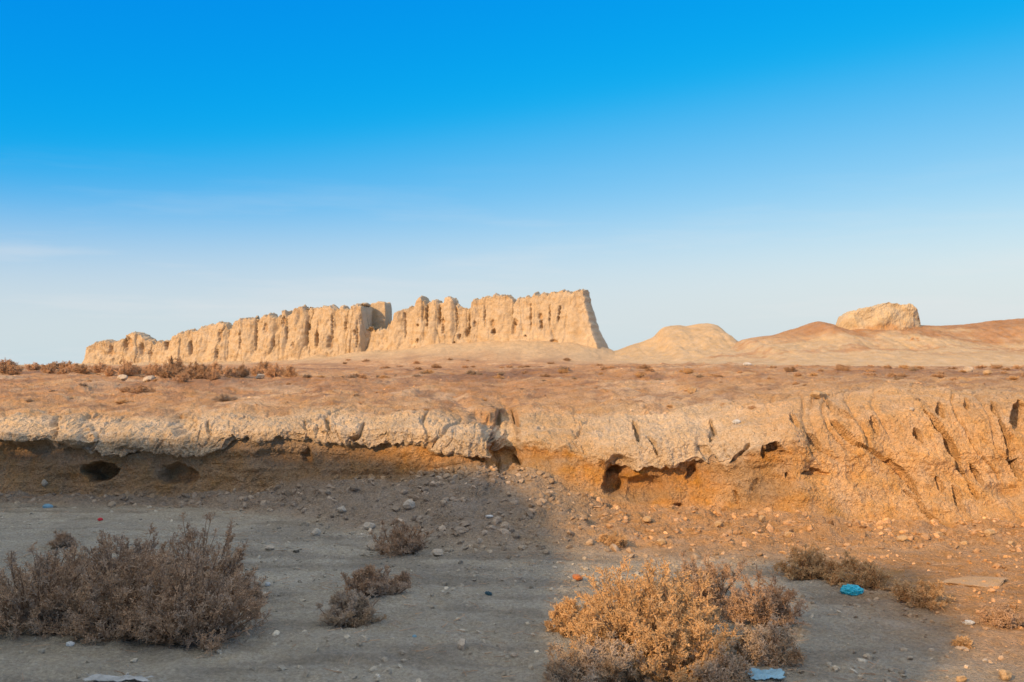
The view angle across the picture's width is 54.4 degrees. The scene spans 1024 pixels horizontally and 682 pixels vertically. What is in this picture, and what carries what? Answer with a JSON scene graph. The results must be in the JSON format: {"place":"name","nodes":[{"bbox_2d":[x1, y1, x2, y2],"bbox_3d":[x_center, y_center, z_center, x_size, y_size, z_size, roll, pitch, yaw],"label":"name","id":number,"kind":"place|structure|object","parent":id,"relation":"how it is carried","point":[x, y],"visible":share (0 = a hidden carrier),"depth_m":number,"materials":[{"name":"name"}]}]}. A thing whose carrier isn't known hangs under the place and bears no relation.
{"place":"outdoors","nodes":[
{"label":"outdoors","id":0,"kind":"place"},
{"bbox_2d":[41,479,47,486],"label":"earth clod","id":1,"kind":"object","parent":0,"point":[44,482],"visible":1,"depth_m":12.52,"materials":[{"name":"soil"}]},
{"bbox_2d":[0,340,1023,681],"bbox_3d":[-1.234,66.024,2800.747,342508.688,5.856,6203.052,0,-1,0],"label":"ground","id":2,"kind":"structure","parent":0,"point":[856,444],"depth_m":10.75,"materials":[{"name":"gravel"}]},
{"bbox_2d":[0,362,14,373],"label":"plateau shrub","id":3,"kind":"object","parent":2,"relation":"on","point":[4,368],"visible":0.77,"depth_m":26.76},
{"bbox_2d":[0,359,17,366],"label":"plateau shrub","id":4,"kind":"object","parent":2,"relation":"on","point":[10,362],"visible":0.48,"depth_m":38.81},
{"bbox_2d":[6,365,24,374],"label":"plateau shrub","id":5,"kind":"object","parent":2,"relation":"on","point":[16,370],"visible":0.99,"depth_m":25.65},
{"bbox_2d":[25,362,42,370],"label":"plateau shrub","id":6,"kind":"object","parent":2,"relation":"on","point":[33,366],"visible":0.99,"depth_m":34.88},
{"bbox_2d":[42,504,52,507],"bbox_3d":[-5.561,1.982,11.930,0.129,0.068,0.090,0,-1,-5],"label":"plastic scrap","id":7,"kind":"object","parent":2,"relation":"on","point":[47,506],"visible":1,"depth_m":11.90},
{"bbox_2d":[40,363,59,373],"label":"plateau shrub","id":8,"kind":"object","parent":2,"relation":"on","point":[49,368],"visible":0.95,"depth_m":27.05,"materials":[{"name":"plant"}]},
{"bbox_2d":[0,546,106,591],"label":"dry shrub","id":9,"kind":"object","parent":2,"relation":"on","point":[47,558],"visible":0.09,"depth_m":7.32,"materials":[{"name":"plant"}]},
{"bbox_2d":[44,529,78,548],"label":"dry shrub","id":10,"kind":"object","parent":2,"relation":"on","point":[65,539],"visible":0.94,"depth_m":9.23,"materials":[{"name":"plant"}]},
{"bbox_2d":[0,540,125,639],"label":"dry shrub","id":11,"kind":"object","parent":2,"relation":"on","point":[25,604],"visible":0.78,"depth_m":6.34,"materials":[{"name":"plant"}]},
{"bbox_2d":[58,361,75,368],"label":"plateau shrub","id":12,"kind":"object","parent":2,"relation":"on","point":[62,365],"visible":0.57,"depth_m":35.66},
{"bbox_2d":[66,641,74,645],"bbox_3d":[-2.664,1.828,6.005,0.052,0.035,0.036,0,-1,-11],"label":"paper scrap","id":13,"kind":"object","parent":2,"relation":"on","point":[70,643],"visible":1,"depth_m":6.00,"materials":[{"name":"white paper"}]},
{"bbox_2d":[65,362,76,371],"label":"plateau shrub","id":14,"kind":"object","parent":2,"relation":"on","point":[70,368],"visible":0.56,"depth_m":30.12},
{"bbox_2d":[71,365,92,372],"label":"plateau shrub","id":15,"kind":"object","parent":2,"relation":"on","point":[82,369],"visible":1,"depth_m":26.25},
{"bbox_2d":[88,361,107,372],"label":"plateau shrub","id":16,"kind":"object","parent":2,"relation":"on","point":[96,368],"visible":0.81,"depth_m":26.93,"materials":[{"name":"plant"}]},
{"bbox_2d":[38,538,179,645],"bbox_3d":[-2.593,1.567,6.391,1.032,0.636,0.821,0,-1,0],"label":"dry shrub","id":17,"kind":"object","parent":2,"relation":"on","point":[88,623],"visible":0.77,"depth_m":6.28,"materials":[{"name":"plant"}]},
{"bbox_2d":[101,364,118,376],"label":"plateau shrub","id":18,"kind":"object","parent":2,"relation":"on","point":[109,371],"visible":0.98,"depth_m":23.98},
{"bbox_2d":[75,523,167,596],"bbox_3d":[-2.862,1.629,7.437,0.764,0.513,1.027,1,-2,-25],"label":"dry shrub","id":19,"kind":"object","parent":2,"relation":"on","point":[137,548],"visible":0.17,"depth_m":7.32,"materials":[{"name":"plant"}]},
{"bbox_2d":[117,374,127,380],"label":"stone","id":20,"kind":"object","parent":2,"relation":"on","point":[122,377],"visible":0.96,"depth_m":19.84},
{"bbox_2d":[83,674,162,681],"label":"plastic sheet","id":21,"kind":"object","parent":2,"relation":"on","point":[99,677],"visible":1,"depth_m":5.30,"materials":[{"name":"plastic"}]},
{"bbox_2d":[115,398,133,403],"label":"plateau shrub","id":22,"kind":"object","parent":2,"relation":"on","point":[121,401],"visible":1,"depth_m":14.89,"materials":[{"name":"plant"}]},
{"bbox_2d":[114,355,139,375],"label":"plateau shrub","id":23,"kind":"object","parent":2,"relation":"on","point":[127,369],"visible":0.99,"depth_m":23.59,"materials":[{"name":"plant"}]},
{"bbox_2d":[117,387,136,390],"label":"plateau shrub","id":24,"kind":"object","parent":2,"relation":"on","point":[123,388],"visible":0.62,"depth_m":16.61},
{"bbox_2d":[123,382,155,393],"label":"plateau shrub","id":25,"kind":"object","parent":2,"relation":"on","point":[140,388],"visible":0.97,"depth_m":15.75,"materials":[{"name":"plant"}]},
{"bbox_2d":[135,365,147,373],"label":"plateau shrub","id":26,"kind":"object","parent":2,"relation":"on","point":[140,370],"visible":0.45,"depth_m":24.21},
{"bbox_2d":[143,375,155,381],"bbox_3d":[-7.162,0.749,19.634,0.256,0.125,0.199,-4,3,-5],"label":"stone","id":27,"kind":"object","parent":2,"relation":"on","point":[149,378],"visible":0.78,"depth_m":19.59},
{"bbox_2d":[142,361,162,375],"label":"plateau shrub","id":28,"kind":"object","parent":2,"relation":"on","point":[155,369],"visible":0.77,"depth_m":22.22,"materials":[{"name":"plant"}]},
{"bbox_2d":[157,366,177,378],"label":"plateau shrub","id":29,"kind":"object","parent":2,"relation":"on","point":[168,374],"visible":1,"depth_m":19.62,"materials":[{"name":"plant"}]},
{"bbox_2d":[163,355,185,373],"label":"plateau shrub","id":30,"kind":"object","parent":2,"relation":"on","point":[179,367],"visible":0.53,"depth_m":21.73,"materials":[{"name":"plant"}]},
{"bbox_2d":[172,370,190,381],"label":"plateau shrub","id":31,"kind":"object","parent":2,"relation":"on","point":[183,377],"visible":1,"depth_m":19.10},
{"bbox_2d":[178,368,197,378],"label":"plateau shrub","id":32,"kind":"object","parent":2,"relation":"on","point":[191,373],"visible":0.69,"depth_m":20.06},
{"bbox_2d":[131,512,258,594],"bbox_3d":[-2.304,1.593,7.348,0.913,0.623,1.047,0,-1,0],"label":"dry shrub","id":33,"kind":"object","parent":2,"relation":"on","point":[230,567],"visible":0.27,"depth_m":7.34,"materials":[{"name":"plant"}]},
{"bbox_2d":[184,361,206,373],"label":"plateau shrub","id":34,"kind":"object","parent":2,"relation":"on","point":[195,366],"visible":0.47,"depth_m":23.97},
{"bbox_2d":[121,533,272,655],"bbox_3d":[-2.008,1.557,6.287,0.980,0.669,1.000,0,-1,0],"label":"dry shrub","id":35,"kind":"object","parent":2,"relation":"on","point":[185,606],"visible":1,"depth_m":6.14,"materials":[{"name":"plant"}]},
{"bbox_2d":[195,363,211,378],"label":"plateau shrub","id":36,"kind":"object","parent":2,"relation":"on","point":[203,370],"visible":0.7,"depth_m":20.14,"materials":[{"name":"plant"}]},
{"bbox_2d":[205,369,221,380],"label":"plateau shrub","id":37,"kind":"object","parent":2,"relation":"on","point":[215,375],"visible":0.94,"depth_m":19.42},
{"bbox_2d":[209,361,222,374],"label":"plateau shrub","id":38,"kind":"object","parent":2,"relation":"on","point":[214,365],"visible":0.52,"depth_m":21.26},
{"bbox_2d":[208,393,237,400],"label":"plateau shrub","id":39,"kind":"object","parent":2,"relation":"on","point":[223,397],"visible":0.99,"depth_m":15.00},
{"bbox_2d":[223,365,240,376],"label":"plateau shrub","id":40,"kind":"object","parent":2,"relation":"on","point":[227,370],"visible":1,"depth_m":20.56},
{"bbox_2d":[232,363,251,376],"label":"plateau shrub","id":41,"kind":"object","parent":2,"relation":"on","point":[242,371],"visible":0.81,"depth_m":20.95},
{"bbox_2d":[228,575,266,604],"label":"dry shrub","id":42,"kind":"object","parent":2,"relation":"on","point":[249,589],"visible":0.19,"depth_m":7.10,"materials":[{"name":"plant"}]},
{"bbox_2d":[248,365,267,375],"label":"plateau shrub","id":43,"kind":"object","parent":2,"relation":"on","point":[255,370],"visible":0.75,"depth_m":22.17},
{"bbox_2d":[256,374,264,378],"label":"stone","id":44,"kind":"object","parent":2,"relation":"on","point":[259,376],"visible":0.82,"depth_m":21.21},
{"bbox_2d":[256,361,272,368],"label":"plateau shrub","id":45,"kind":"object","parent":2,"relation":"on","point":[264,364],"visible":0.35,"depth_m":24.11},
{"bbox_2d":[265,545,274,550],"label":"stone","id":46,"kind":"object","parent":2,"relation":"on","point":[269,547],"visible":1,"depth_m":9.13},
{"bbox_2d":[262,362,285,377],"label":"plateau shrub","id":47,"kind":"object","parent":2,"relation":"on","point":[274,371],"visible":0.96,"depth_m":20.92,"materials":[{"name":"plant"}]},
{"bbox_2d":[279,364,298,377],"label":"plateau shrub","id":48,"kind":"object","parent":2,"relation":"on","point":[290,370],"visible":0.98,"depth_m":20.21,"materials":[{"name":"plant"}]},
{"bbox_2d":[311,528,320,535],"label":"earth clod","id":49,"kind":"object","parent":2,"relation":"on","point":[316,532],"visible":0.97,"depth_m":9.83,"materials":[{"name":"soil"}]},
{"bbox_2d":[337,506,345,512],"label":"earth clod","id":50,"kind":"object","parent":2,"relation":"on","point":[341,509],"visible":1,"depth_m":10.70,"materials":[{"name":"soil"}]},
{"bbox_2d":[82,289,607,364],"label":"fortress ruin","id":51,"kind":"object","parent":2,"relation":"on","point":[332,330],"visible":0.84,"depth_m":163.66,"materials":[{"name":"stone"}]},
{"bbox_2d":[315,588,386,627],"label":"dry shrub","id":52,"kind":"object","parent":2,"relation":"on","point":[353,610],"visible":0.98,"depth_m":6.63,"materials":[{"name":"plant"}]},
{"bbox_2d":[358,374,369,378],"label":"plateau shrub","id":53,"kind":"object","parent":2,"relation":"on","point":[363,376],"visible":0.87,"depth_m":19.90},
{"bbox_2d":[363,522,374,529],"bbox_3d":[-1.442,1.871,10.093,0.115,0.081,0.106,-1,-2,31],"label":"earth clod","id":54,"kind":"object","parent":2,"relation":"on","point":[367,525],"visible":0.99,"depth_m":10.06,"materials":[{"name":"soil"}]},
{"bbox_2d":[366,540,379,550],"bbox_3d":[-1.297,1.915,9.305,0.126,0.115,0.095,-5,-3,-9],"label":"stone","id":55,"kind":"object","parent":2,"relation":"on","point":[370,546],"visible":0.66,"depth_m":9.27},
{"bbox_2d":[340,564,412,596],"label":"dry shrub","id":56,"kind":"object","parent":2,"relation":"on","point":[362,580],"visible":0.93,"depth_m":7.34,"materials":[{"name":"plant"}]},
{"bbox_2d":[390,570,411,586],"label":"dry shrub","id":57,"kind":"object","parent":2,"relation":"on","point":[404,577],"visible":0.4,"depth_m":7.64,"materials":[{"name":"plant"}]},
{"bbox_2d":[369,517,434,557],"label":"dry shrub","id":58,"kind":"object","parent":2,"relation":"on","point":[401,543],"visible":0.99,"depth_m":8.88,"materials":[{"name":"plant"}]},
{"bbox_2d":[431,549,442,555],"bbox_3d":[-0.658,1.866,8.774,0.104,0.071,0.089,0,-7,8],"label":"stone","id":59,"kind":"object","parent":2,"relation":"on","point":[437,552],"visible":1,"depth_m":8.75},
{"bbox_2d":[457,638,465,649],"bbox_3d":[-0.300,1.794,5.885,0.050,0.063,0.056,0,-1,9],"label":"stone","id":60,"kind":"object","parent":2,"relation":"on","point":[461,643],"visible":1,"depth_m":5.87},
{"bbox_2d":[464,370,478,374],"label":"plateau shrub","id":61,"kind":"object","parent":2,"relation":"on","point":[471,372],"visible":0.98,"depth_m":20.82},
{"bbox_2d":[0,463,1023,574],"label":"rubble","id":62,"kind":"object","parent":2,"relation":"on","point":[507,528],"visible":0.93,"depth_m":10.08,"materials":[{"name":"stone"}]},
{"bbox_2d":[403,499,414,509],"bbox_3d":[-1.091,1.736,10.566,0.110,0.109,0.126,-1,-2,33],"label":"stone","id":63,"kind":"object","parent":62,"relation":"on","point":[408,504],"visible":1,"depth_m":10.53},
{"bbox_2d":[557,368,568,372],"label":"plateau shrub","id":64,"kind":"object","parent":2,"relation":"on","point":[562,370],"visible":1,"depth_m":21.08,"materials":[{"name":"plant"}]},
{"bbox_2d":[542,595,591,637],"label":"dry shrub","id":65,"kind":"object","parent":2,"relation":"on","point":[560,621],"visible":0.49,"depth_m":6.28,"materials":[{"name":"plant"}]},
{"bbox_2d":[572,574,582,580],"bbox_3d":[0.518,1.874,7.882,0.091,0.052,0.076,4,-1,22],"label":"brick fragment","id":66,"kind":"object","parent":2,"relation":"on","point":[577,577],"visible":1,"depth_m":7.86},
{"bbox_2d":[538,630,658,681],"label":"dry shrub","id":67,"kind":"object","parent":2,"relation":"on","point":[601,663],"visible":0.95,"depth_m":5.24,"materials":[{"name":"plant"}]},
{"bbox_2d":[596,531,628,546],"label":"dry shrub","id":68,"kind":"object","parent":2,"relation":"on","point":[615,538],"visible":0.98,"depth_m":9.14,"materials":[{"name":"plant"}]},
{"bbox_2d":[637,364,650,368],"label":"plateau shrub","id":69,"kind":"object","parent":2,"relation":"on","point":[644,366],"visible":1,"depth_m":22.33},
{"bbox_2d":[643,516,651,521],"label":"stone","id":70,"kind":"object","parent":2,"relation":"on","point":[647,519],"visible":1,"depth_m":10.03,"materials":[{"name":"beige stone"}]},
{"bbox_2d":[562,555,743,662],"bbox_3d":[0.790,1.601,6.000,1.050,0.562,1.386,1,-2,-25],"label":"dry shrub","id":71,"kind":"object","parent":2,"relation":"on","point":[648,602],"visible":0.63,"depth_m":5.85,"materials":[{"name":"plant"}]},
{"bbox_2d":[656,538,665,545],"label":"earth clod","id":72,"kind":"object","parent":2,"relation":"on","point":[660,541],"visible":1,"depth_m":9.22,"materials":[{"name":"beige soil"}]},
{"bbox_2d":[614,323,738,363],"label":"mound","id":73,"kind":"object","parent":2,"relation":"on","point":[673,344],"visible":0.33,"depth_m":143.41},
{"bbox_2d":[623,603,735,681],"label":"dry shrub","id":74,"kind":"object","parent":2,"relation":"on","point":[667,660],"visible":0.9,"depth_m":5.33,"materials":[{"name":"plant"}]},
{"bbox_2d":[683,368,693,373],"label":"plateau shrub","id":75,"kind":"object","parent":2,"relation":"on","point":[690,371],"visible":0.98,"depth_m":19.36,"materials":[{"name":"plant"}]},
{"bbox_2d":[687,387,696,393],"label":"stone","id":76,"kind":"object","parent":2,"relation":"on","point":[690,390],"visible":0.99,"depth_m":14.20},
{"bbox_2d":[660,551,747,614],"bbox_3d":[1.343,1.693,7.040,0.582,0.442,0.683,-1,-2,42],"label":"dry shrub","id":77,"kind":"object","parent":2,"relation":"on","point":[719,590],"visible":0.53,"depth_m":6.99,"materials":[{"name":"plant"}]},
{"bbox_2d":[715,521,722,526],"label":"earth clod","id":78,"kind":"object","parent":2,"relation":"on","point":[718,524],"visible":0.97,"depth_m":9.75,"materials":[{"name":"beige soil"}]},
{"bbox_2d":[689,638,754,681],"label":"dry shrub","id":79,"kind":"object","parent":2,"relation":"on","point":[735,670],"visible":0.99,"depth_m":5.20,"materials":[{"name":"plant"}]},
{"bbox_2d":[708,563,810,629],"bbox_3d":[1.597,1.674,6.539,0.629,0.406,0.520,0,-1,0],"label":"dry shrub","id":80,"kind":"object","parent":2,"relation":"on","point":[762,605],"visible":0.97,"depth_m":6.45,"materials":[{"name":"plant"}]},
{"bbox_2d":[759,515,765,521],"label":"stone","id":81,"kind":"object","parent":2,"relation":"on","point":[762,518],"visible":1,"depth_m":9.98,"materials":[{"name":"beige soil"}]},
{"bbox_2d":[745,668,784,679],"bbox_3d":[1.370,1.797,5.392,0.220,0.026,0.184,0,-1,1],"label":"plastic sheet","id":82,"kind":"object","parent":2,"relation":"on","point":[759,674],"visible":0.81,"depth_m":5.37,"materials":[{"name":"plastic"}]},
{"bbox_2d":[729,614,806,668],"bbox_3d":[1.469,1.733,5.766,0.418,0.279,0.399,0,-1,0],"label":"dry shrub","id":83,"kind":"object","parent":2,"relation":"on","point":[760,646],"visible":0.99,"depth_m":5.68,"materials":[{"name":"plant"}]},
{"bbox_2d":[784,531,791,537],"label":"earth clod","id":84,"kind":"object","parent":2,"relation":"on","point":[787,534],"visible":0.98,"depth_m":9.53,"materials":[{"name":"beige soil"}]},
{"bbox_2d":[783,366,798,371],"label":"plateau shrub","id":85,"kind":"object","parent":2,"relation":"on","point":[789,369],"visible":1,"depth_m":19.30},
{"bbox_2d":[771,540,841,580],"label":"dry shrub","id":86,"kind":"object","parent":2,"relation":"on","point":[805,565],"visible":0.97,"depth_m":7.94,"materials":[{"name":"plant"}]},
{"bbox_2d":[810,390,826,398],"bbox_3d":[3.539,0.617,11.494,0.204,0.096,0.163,-1,0,-27],"label":"stone","id":87,"kind":"object","parent":2,"relation":"on","point":[817,394],"visible":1,"depth_m":11.44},
{"bbox_2d":[834,364,851,369],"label":"plateau shrub","id":88,"kind":"object","parent":2,"relation":"on","point":[842,367],"visible":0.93,"depth_m":19.34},
{"bbox_2d":[840,584,863,595],"bbox_3d":[2.509,1.843,7.355,0.171,0.094,0.118,0,-1,15],"label":"plastic bag","id":89,"kind":"object","parent":2,"relation":"on","point":[851,589],"visible":0.98,"depth_m":7.32,"materials":[{"name":"plastic"}]},
{"bbox_2d":[822,550,895,590],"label":"dry shrub","id":90,"kind":"object","parent":2,"relation":"on","point":[865,575],"visible":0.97,"depth_m":7.57,"materials":[{"name":"plant"}]},
{"bbox_2d":[885,372,898,376],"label":"plateau shrub","id":91,"kind":"object","parent":2,"relation":"on","point":[891,374],"visible":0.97,"depth_m":15.44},
{"bbox_2d":[896,535,907,541],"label":"earth clod","id":92,"kind":"object","parent":2,"relation":"on","point":[900,538],"visible":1,"depth_m":9.30,"materials":[{"name":"beige soil"}]},
{"bbox_2d":[896,372,909,376],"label":"plateau shrub","id":93,"kind":"object","parent":2,"relation":"on","point":[902,375],"visible":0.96,"depth_m":15.17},
{"bbox_2d":[908,366,918,370],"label":"plateau shrub","id":94,"kind":"object","parent":2,"relation":"on","point":[913,368],"visible":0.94,"depth_m":20.50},
{"bbox_2d":[889,576,958,611],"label":"dry shrub","id":95,"kind":"object","parent":2,"relation":"on","point":[924,594],"visible":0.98,"depth_m":7.03,"materials":[{"name":"plant"}]},
{"bbox_2d":[930,372,947,377],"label":"plateau shrub","id":96,"kind":"object","parent":2,"relation":"on","point":[938,375],"visible":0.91,"depth_m":14.63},
{"bbox_2d":[956,675,966,681],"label":"stone","id":97,"kind":"object","parent":2,"relation":"on","point":[962,678],"visible":1,"depth_m":5.31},
{"bbox_2d":[950,636,974,648],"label":"dry shrub","id":98,"kind":"object","parent":2,"relation":"on","point":[966,641],"visible":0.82,"depth_m":6.02,"materials":[{"name":"plant"}]},
{"bbox_2d":[962,620,974,624],"bbox_3d":[2.990,1.843,6.525,0.084,0.032,0.058,0,-1,8],"label":"paper scrap","id":99,"kind":"object","parent":2,"relation":"on","point":[968,622],"visible":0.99,"depth_m":6.51,"materials":[{"name":"white paper"}]},
{"bbox_2d":[963,366,973,371],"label":"stone","id":100,"kind":"object","parent":2,"relation":"on","point":[969,369],"visible":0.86,"depth_m":18.37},
{"bbox_2d":[943,576,1006,586],"bbox_3d":[3.650,1.891,7.796,0.621,0.028,0.347,0,0,-17],"label":"flat slab","id":101,"kind":"object","parent":2,"relation":"on","point":[973,581],"depth_m":7.79,"materials":[{"name":"stone"}]},
{"bbox_2d":[983,370,991,374],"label":"stone","id":102,"kind":"object","parent":2,"relation":"on","point":[987,372],"visible":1,"depth_m":16.84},
{"bbox_2d":[984,529,994,535],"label":"earth clod","id":103,"kind":"object","parent":2,"relation":"on","point":[987,532],"visible":0.92,"depth_m":9.46,"materials":[{"name":"beige soil"}]},
{"bbox_2d":[962,602,1023,628],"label":"dry shrub","id":104,"kind":"object","parent":2,"relation":"on","point":[1003,617],"visible":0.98,"depth_m":6.44,"materials":[{"name":"plant"}]},
{"bbox_2d":[989,363,1003,367],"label":"plateau shrub","id":105,"kind":"object","parent":2,"relation":"on","point":[997,366],"visible":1,"depth_m":39.24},
{"bbox_2d":[998,669,1011,679],"bbox_3d":[2.663,1.800,5.378,0.074,0.057,0.064,-3,3,-28],"label":"stone","id":106,"kind":"object","parent":2,"relation":"on","point":[1005,674],"visible":1,"depth_m":5.36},
{"bbox_2d":[1006,376,1018,379],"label":"plateau shrub","id":107,"kind":"object","parent":2,"relation":"on","point":[1013,377],"visible":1,"depth_m":13.81,"materials":[{"name":"plant"}]},
{"bbox_2d":[1012,365,1023,368],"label":"plateau shrub","id":108,"kind":"object","parent":2,"relation":"on","point":[1016,367],"visible":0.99,"depth_m":43.50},
{"bbox_2d":[0,474,1023,681],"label":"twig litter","id":109,"kind":"object","parent":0,"point":[899,679],"visible":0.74,"depth_m":8.51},
{"bbox_2d":[0,0,1023,364],"label":"sky","id":110,"kind":"structure","parent":0,"point":[747,169],"materials":[{"name":"blue"}]},
{"bbox_2d":[669,318,1023,366],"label":"hills","id":111,"kind":"structure","parent":0,"point":[985,343],"depth_m":126.17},
{"bbox_2d":[836,302,920,329],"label":"tower stump","id":112,"kind":"object","parent":111,"relation":"on","point":[888,316],"visible":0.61,"depth_m":137.03,"materials":[{"name":"stone"}]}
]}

